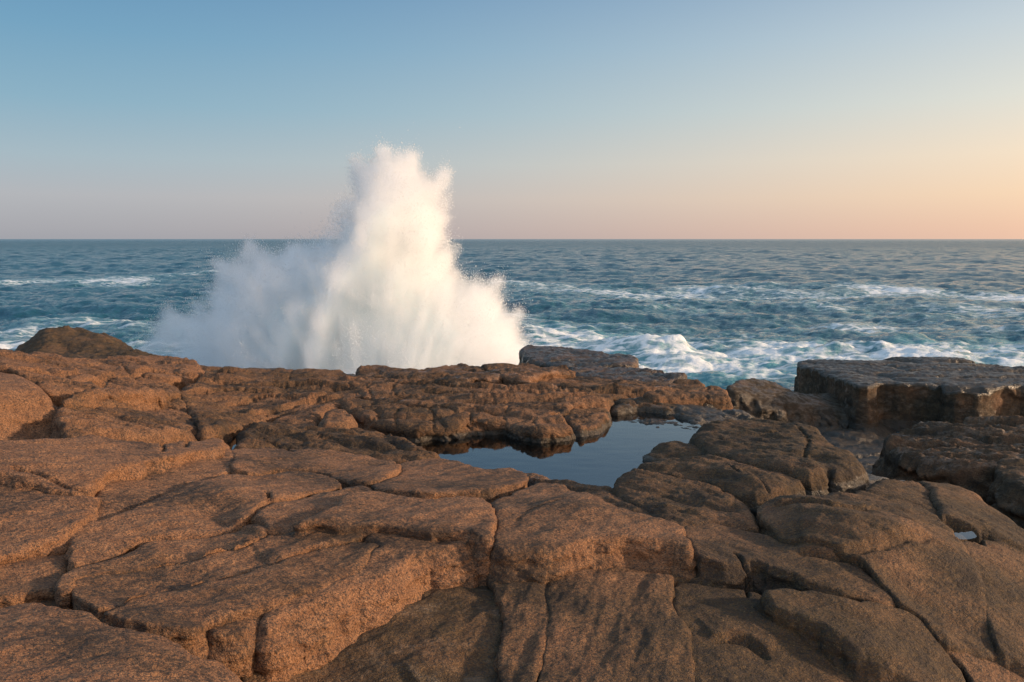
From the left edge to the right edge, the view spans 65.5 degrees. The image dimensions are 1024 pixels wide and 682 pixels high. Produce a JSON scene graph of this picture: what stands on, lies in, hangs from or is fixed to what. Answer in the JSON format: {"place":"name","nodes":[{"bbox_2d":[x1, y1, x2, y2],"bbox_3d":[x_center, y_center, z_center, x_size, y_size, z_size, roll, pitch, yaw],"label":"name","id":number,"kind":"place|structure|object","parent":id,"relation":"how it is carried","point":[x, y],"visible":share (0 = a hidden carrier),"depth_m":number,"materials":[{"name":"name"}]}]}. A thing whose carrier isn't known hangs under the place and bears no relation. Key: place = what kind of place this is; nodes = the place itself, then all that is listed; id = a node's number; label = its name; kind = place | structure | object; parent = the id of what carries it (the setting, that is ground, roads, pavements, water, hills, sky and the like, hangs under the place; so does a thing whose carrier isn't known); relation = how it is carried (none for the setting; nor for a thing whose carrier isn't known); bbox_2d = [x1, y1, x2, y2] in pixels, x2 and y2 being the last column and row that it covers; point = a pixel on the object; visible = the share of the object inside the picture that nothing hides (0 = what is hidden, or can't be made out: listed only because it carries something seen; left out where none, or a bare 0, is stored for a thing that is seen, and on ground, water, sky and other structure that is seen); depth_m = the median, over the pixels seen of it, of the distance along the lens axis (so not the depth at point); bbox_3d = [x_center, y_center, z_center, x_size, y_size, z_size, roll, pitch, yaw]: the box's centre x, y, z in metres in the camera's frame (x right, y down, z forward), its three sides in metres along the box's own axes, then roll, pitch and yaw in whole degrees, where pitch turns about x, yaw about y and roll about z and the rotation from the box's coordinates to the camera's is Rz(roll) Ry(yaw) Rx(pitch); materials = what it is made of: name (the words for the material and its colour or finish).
{"place":"outdoors","nodes":[
{"label":"outdoors","id":0,"kind":"place"},
{"bbox_2d":[0,239,1023,432],"bbox_3d":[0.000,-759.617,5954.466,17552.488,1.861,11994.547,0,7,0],"label":"sea","id":1,"kind":"structure","parent":0,"point":[723,313],"depth_m":75.33,"materials":[{"name":"blue liquid"}]},
{"bbox_2d":[15,325,155,358],"bbox_3d":[-15.517,1.150,28.008,5.782,3.312,14.746,-7,10,-43],"label":"boulder","id":2,"kind":"object","parent":1,"relation":"in","point":[70,342],"visible":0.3,"depth_m":27.26,"materials":[{"name":"stone"}]},
{"bbox_2d":[114,122,533,373],"bbox_3d":[-7.856,-3.812,32.691,18.768,10.127,9.017,0,7,0],"label":"wave splash","id":3,"kind":"object","parent":1,"relation":"on","point":[369,307],"visible":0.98,"depth_m":31.64,"materials":[{"name":"white liquid"}]},
{"bbox_2d":[726,378,895,436],"bbox_3d":[7.925,2.101,21.210,6.224,2.018,4.178,0,7,0],"label":"rock block","id":4,"kind":"object","parent":1,"relation":"in","point":[762,399],"visible":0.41,"depth_m":20.90,"materials":[{"name":"stone"}]},
{"bbox_2d":[816,425,884,473],"bbox_3d":[8.811,3.196,17.859,4.263,1.345,9.654,0,7,0],"label":"rock block","id":5,"kind":"object","parent":1,"relation":"in","point":[864,447],"visible":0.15,"depth_m":19.58,"materials":[{"name":"stone"}]},
{"bbox_2d":[794,356,1023,431],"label":"rock block","id":6,"kind":"object","parent":1,"relation":"in","point":[897,394],"visible":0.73,"depth_m":21.01,"materials":[{"name":"stone"}]},
{"bbox_2d":[871,415,1023,501],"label":"rock block","id":7,"kind":"object","parent":1,"relation":"in","point":[968,453],"visible":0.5,"depth_m":14.06,"materials":[{"name":"stone"}]},
{"bbox_2d":[985,455,1023,528],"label":"rock block","id":8,"kind":"object","parent":1,"relation":"in","point":[1005,492],"visible":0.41,"depth_m":12.17,"materials":[{"name":"stone"}]},
{"bbox_2d":[0,0,1023,238],"label":"sky","id":9,"kind":"structure","parent":0,"point":[120,119],"materials":[{"name":"blue"}]},
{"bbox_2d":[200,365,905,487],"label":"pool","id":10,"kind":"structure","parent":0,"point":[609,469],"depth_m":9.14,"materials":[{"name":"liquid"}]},
{"bbox_2d":[0,372,57,440],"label":"rock block","id":11,"kind":"object","parent":10,"relation":"on","point":[28,409],"visible":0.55,"depth_m":7.06,"materials":[{"name":"stone"}]},
{"bbox_2d":[36,380,98,406],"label":"rock ledge","id":12,"kind":"object","parent":11,"relation":"attached to","point":[57,392],"visible":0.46,"depth_m":7.84,"materials":[{"name":"stone"}]},
{"bbox_2d":[0,554,67,607],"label":"rock slab","id":13,"kind":"object","parent":10,"relation":"on","point":[34,579],"visible":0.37,"depth_m":4.37,"materials":[{"name":"stone"}]},
{"bbox_2d":[0,485,101,563],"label":"rock slab","id":14,"kind":"object","parent":10,"relation":"on","point":[36,523],"visible":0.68,"depth_m":4.86,"materials":[{"name":"stone"}]},
{"bbox_2d":[40,599,73,609],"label":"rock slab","id":15,"kind":"object","parent":10,"relation":"on","point":[45,602],"visible":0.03,"depth_m":4.26,"materials":[{"name":"stone"}]},
{"bbox_2d":[0,348,204,390],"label":"rock ledge","id":16,"kind":"object","parent":10,"relation":"on","point":[36,367],"visible":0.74,"depth_m":10.09,"materials":[{"name":"stone"}]},
{"bbox_2d":[0,435,229,496],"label":"rock slab","id":17,"kind":"object","parent":10,"relation":"on","point":[89,465],"visible":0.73,"depth_m":5.84,"materials":[{"name":"stone"}]},
{"bbox_2d":[0,603,241,681],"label":"rock slab","id":18,"kind":"object","parent":10,"relation":"on","point":[40,642],"visible":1,"depth_m":3.47,"materials":[{"name":"stone"}]},
{"bbox_2d":[62,382,180,408],"bbox_3d":[-3.966,0.645,8.332,0.488,0.558,2.110,0,7,0],"label":"rock ledge","id":19,"kind":"object","parent":10,"relation":"on","point":[134,394],"visible":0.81,"depth_m":8.09,"materials":[{"name":"stone"}]},
{"bbox_2d":[49,398,197,446],"bbox_3d":[-3.575,0.896,7.758,1.170,0.757,2.415,2,8,15],"label":"rock ledge","id":20,"kind":"object","parent":10,"relation":"on","point":[168,423],"visible":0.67,"depth_m":7.34,"materials":[{"name":"stone"}]},
{"bbox_2d":[54,524,267,609],"bbox_3d":[-2.075,1.468,4.817,0.559,0.497,1.390,7,10,44],"label":"rock slab","id":21,"kind":"object","parent":10,"relation":"on","point":[154,554],"visible":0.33,"depth_m":4.76,"materials":[{"name":"stone"}]},
{"bbox_2d":[95,449,233,519],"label":"rock slab","id":22,"kind":"object","parent":10,"relation":"on","point":[119,497],"visible":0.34,"depth_m":5.85,"materials":[{"name":"stone"}]},
{"bbox_2d":[64,471,341,571],"bbox_3d":[-2.106,1.344,5.656,1.037,0.596,2.537,4,8,26],"label":"rock slab","id":23,"kind":"object","parent":10,"relation":"on","point":[222,504],"visible":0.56,"depth_m":5.31,"materials":[{"name":"stone"}]},
{"bbox_2d":[71,531,363,620],"bbox_3d":[-1.666,1.489,4.813,0.585,0.498,1.848,7,10,44],"label":"rock slab","id":24,"kind":"object","parent":10,"relation":"on","point":[97,596],"visible":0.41,"depth_m":4.61,"materials":[{"name":"stone"}]},
{"bbox_2d":[100,542,378,659],"bbox_3d":[-1.425,1.538,4.556,0.601,0.499,1.721,6,9,39],"label":"rock slab","id":25,"kind":"object","parent":10,"relation":"on","point":[188,619],"visible":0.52,"depth_m":4.32,"materials":[{"name":"stone"}]},
{"bbox_2d":[180,366,362,449],"bbox_3d":[-2.962,0.824,9.604,2.365,0.622,3.925,0,7,0],"label":"rock ledge","id":26,"kind":"object","parent":10,"relation":"on","point":[227,404],"visible":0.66,"depth_m":9.71,"materials":[{"name":"stone"}]},
{"bbox_2d":[274,403,337,426],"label":"rock ledge","id":27,"kind":"object","parent":10,"relation":"on","point":[314,416],"visible":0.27,"depth_m":9.04,"materials":[{"name":"stone"}]},
{"bbox_2d":[251,486,372,535],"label":"rock slab","id":28,"kind":"object","parent":10,"relation":"on","point":[278,518],"visible":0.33,"depth_m":5.48,"materials":[{"name":"stone"}]},
{"bbox_2d":[230,448,401,488],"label":"rock slab","id":29,"kind":"object","parent":10,"relation":"on","point":[345,469],"visible":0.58,"depth_m":6.92,"materials":[{"name":"stone"}]},
{"bbox_2d":[234,421,439,463],"bbox_3d":[-1.745,1.181,8.182,2.202,0.648,1.447,0,7,0],"label":"rock lobe","id":30,"kind":"object","parent":10,"relation":"on","point":[355,441],"visible":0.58,"depth_m":8.02,"materials":[{"name":"stone"}]},
{"bbox_2d":[318,409,357,428],"bbox_3d":[-1.951,1.040,8.868,0.554,0.479,0.891,0,7,0],"label":"rounded stone","id":31,"kind":"object","parent":10,"relation":"on","point":[339,418],"visible":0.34,"depth_m":8.74,"materials":[{"name":"stone"}]},
{"bbox_2d":[253,532,478,681],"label":"rock slab","id":32,"kind":"object","parent":10,"relation":"on","point":[317,629],"visible":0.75,"depth_m":4.60,"materials":[{"name":"stone"}]},
{"bbox_2d":[240,585,502,681],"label":"rock slab","id":33,"kind":"object","parent":10,"relation":"on","point":[445,635],"visible":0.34,"depth_m":4.51,"materials":[{"name":"stone"}]},
{"bbox_2d":[207,616,261,677],"bbox_3d":[-1.446,1.607,4.198,0.276,0.285,0.436,5,9,35],"label":"wedge stone","id":34,"kind":"object","parent":33,"relation":"on","point":[232,645],"visible":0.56,"depth_m":4.09,"materials":[{"name":"stone"}]},
{"bbox_2d":[292,491,496,585],"bbox_3d":[-0.739,1.341,5.535,1.391,0.491,0.957,0,7,0],"label":"rock slab","id":35,"kind":"object","parent":10,"relation":"on","point":[471,522],"visible":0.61,"depth_m":5.29,"materials":[{"name":"stone"}]},
{"bbox_2d":[355,363,501,383],"bbox_3d":[-1.161,0.603,11.771,2.194,0.607,1.493,0,7,0],"label":"rock ledge","id":36,"kind":"object","parent":10,"relation":"on","point":[462,372],"visible":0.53,"depth_m":11.28,"materials":[{"name":"stone"}]},
{"bbox_2d":[371,458,528,503],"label":"rock slab","id":37,"kind":"object","parent":10,"relation":"on","point":[432,478],"visible":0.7,"depth_m":6.62,"materials":[{"name":"stone"}]},
{"bbox_2d":[338,397,580,472],"bbox_3d":[-0.797,1.101,9.258,3.206,0.669,1.243,2,8,14],"label":"rock ledge","id":38,"kind":"object","parent":10,"relation":"on","point":[526,441],"visible":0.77,"depth_m":8.98,"materials":[{"name":"stone"}]},
{"bbox_2d":[339,375,613,416],"bbox_3d":[-0.651,0.829,10.209,3.889,0.569,1.520,1,7,10],"label":"rock ledge","id":39,"kind":"object","parent":10,"relation":"on","point":[493,399],"visible":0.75,"depth_m":10.05,"materials":[{"name":"stone"}]},
{"bbox_2d":[486,576,549,681],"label":"rock slab","id":40,"kind":"object","parent":10,"relation":"on","point":[524,612],"visible":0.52,"depth_m":4.64,"materials":[{"name":"stone"}]},
{"bbox_2d":[481,362,575,385],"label":"rock ledge","id":41,"kind":"object","parent":10,"relation":"on","point":[520,373],"visible":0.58,"depth_m":11.62,"materials":[{"name":"stone"}]},
{"bbox_2d":[518,345,638,367],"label":"rock ledge","id":42,"kind":"object","parent":10,"relation":"on","point":[529,352],"visible":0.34,"depth_m":17.92,"materials":[{"name":"stone"}]},
{"bbox_2d":[526,473,648,514],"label":"rock slab","id":43,"kind":"object","parent":10,"relation":"on","point":[604,493],"visible":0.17,"depth_m":6.80,"materials":[{"name":"stone"}]},
{"bbox_2d":[564,407,613,458],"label":"rock ledge","id":44,"kind":"object","parent":10,"relation":"on","point":[592,428],"visible":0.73,"depth_m":9.27,"materials":[{"name":"stone"}]},
{"bbox_2d":[487,483,696,586],"bbox_3d":[0.536,1.387,5.932,1.581,0.472,1.829,0,7,0],"label":"rock slab","id":45,"kind":"object","parent":10,"relation":"on","point":[545,533],"visible":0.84,"depth_m":5.39,"materials":[{"name":"stone"}]},
{"bbox_2d":[526,358,686,382],"bbox_3d":[1.510,1.044,14.331,3.364,1.202,1.560,5,9,36],"label":"rock ledge","id":46,"kind":"object","parent":10,"relation":"on","point":[587,369],"visible":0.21,"depth_m":14.17,"materials":[{"name":"stone"}]},
{"bbox_2d":[538,568,694,681],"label":"rock slab","id":47,"kind":"object","parent":10,"relation":"on","point":[615,626],"visible":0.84,"depth_m":4.66,"materials":[{"name":"stone"}]},
{"bbox_2d":[537,376,704,401],"bbox_3d":[1.714,0.840,11.803,3.052,0.673,1.397,-3,8,-23],"label":"rock ledge","id":48,"kind":"object","parent":10,"relation":"on","point":[616,390],"visible":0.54,"depth_m":11.43,"materials":[{"name":"stone"}]},
{"bbox_2d":[622,415,698,456],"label":"tide pool water","id":49,"kind":"structure","parent":10,"relation":"on","point":[642,435],"depth_m":9.55,"materials":[{"name":"liquid"}]},
{"bbox_2d":[642,441,701,462],"bbox_3d":[1.664,1.299,8.234,0.776,0.474,0.767,0,7,0],"label":"rock lobe","id":50,"kind":"object","parent":10,"relation":"on","point":[674,449],"visible":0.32,"depth_m":8.09,"materials":[{"name":"stone"}]},
{"bbox_2d":[598,567,748,594],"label":"rock slab","id":51,"kind":"object","parent":10,"relation":"on","point":[694,580],"visible":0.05,"depth_m":5.31,"materials":[{"name":"stone"}]},
{"bbox_2d":[610,397,752,437],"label":"rock slab","id":52,"kind":"object","parent":10,"relation":"on","point":[623,412],"visible":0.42,"depth_m":10.25,"materials":[{"name":"stone"}]},
{"bbox_2d":[611,468,760,533],"bbox_3d":[1.370,1.475,6.477,1.170,0.596,1.574,0,7,0],"label":"rock lobe","id":53,"kind":"object","parent":10,"relation":"on","point":[684,503],"visible":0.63,"depth_m":6.33,"materials":[{"name":"stone"}]},
{"bbox_2d":[642,385,732,410],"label":"rock ledge","id":54,"kind":"object","parent":10,"relation":"on","point":[717,397],"visible":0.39,"depth_m":10.74,"materials":[{"name":"stone"}]},
{"bbox_2d":[637,454,805,521],"bbox_3d":[1.853,1.358,7.143,1.173,0.571,1.472,-6,9,-38],"label":"rock lobe","id":55,"kind":"object","parent":10,"relation":"on","point":[751,487],"visible":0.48,"depth_m":6.88,"materials":[{"name":"stone"}]},
{"bbox_2d":[672,583,852,681],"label":"rock slab","id":56,"kind":"object","parent":10,"relation":"on","point":[737,636],"visible":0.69,"depth_m":4.71,"materials":[{"name":"stone"}]},
{"bbox_2d":[688,418,868,495],"bbox_3d":[2.733,1.272,8.348,1.814,0.678,2.897,0,7,0],"label":"rock lobe","id":57,"kind":"object","parent":10,"relation":"on","point":[813,460],"visible":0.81,"depth_m":7.71,"materials":[{"name":"stone"}]},
{"bbox_2d":[684,523,895,607],"bbox_3d":[1.869,1.661,5.574,1.579,0.538,0.918,2,8,16],"label":"rock slab","id":58,"kind":"object","parent":10,"relation":"on","point":[725,557],"visible":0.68,"depth_m":5.34,"materials":[{"name":"stone"}]},
{"bbox_2d":[755,588,965,681],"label":"rock slab","id":59,"kind":"object","parent":10,"relation":"on","point":[861,641],"visible":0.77,"depth_m":4.80,"materials":[{"name":"stone"}]},
{"bbox_2d":[757,478,996,661],"bbox_3d":[2.763,1.668,6.397,1.625,1.016,2.933,2,8,17],"label":"rock slab","id":60,"kind":"object","parent":10,"relation":"on","point":[901,544],"visible":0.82,"depth_m":5.59,"materials":[{"name":"stone"}]},
{"bbox_2d":[906,480,1023,552],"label":"rock slab","id":61,"kind":"object","parent":10,"relation":"on","point":[964,514],"visible":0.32,"depth_m":6.75,"materials":[{"name":"stone"}]},
{"bbox_2d":[949,652,1023,681],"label":"rock slab","id":62,"kind":"object","parent":10,"relation":"on","point":[972,668],"visible":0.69,"depth_m":4.92,"materials":[{"name":"stone"}]},
{"bbox_2d":[962,540,1023,676],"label":"rock slab","id":63,"kind":"object","parent":10,"relation":"on","point":[999,566],"visible":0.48,"depth_m":5.58,"materials":[{"name":"stone"}]}
]}

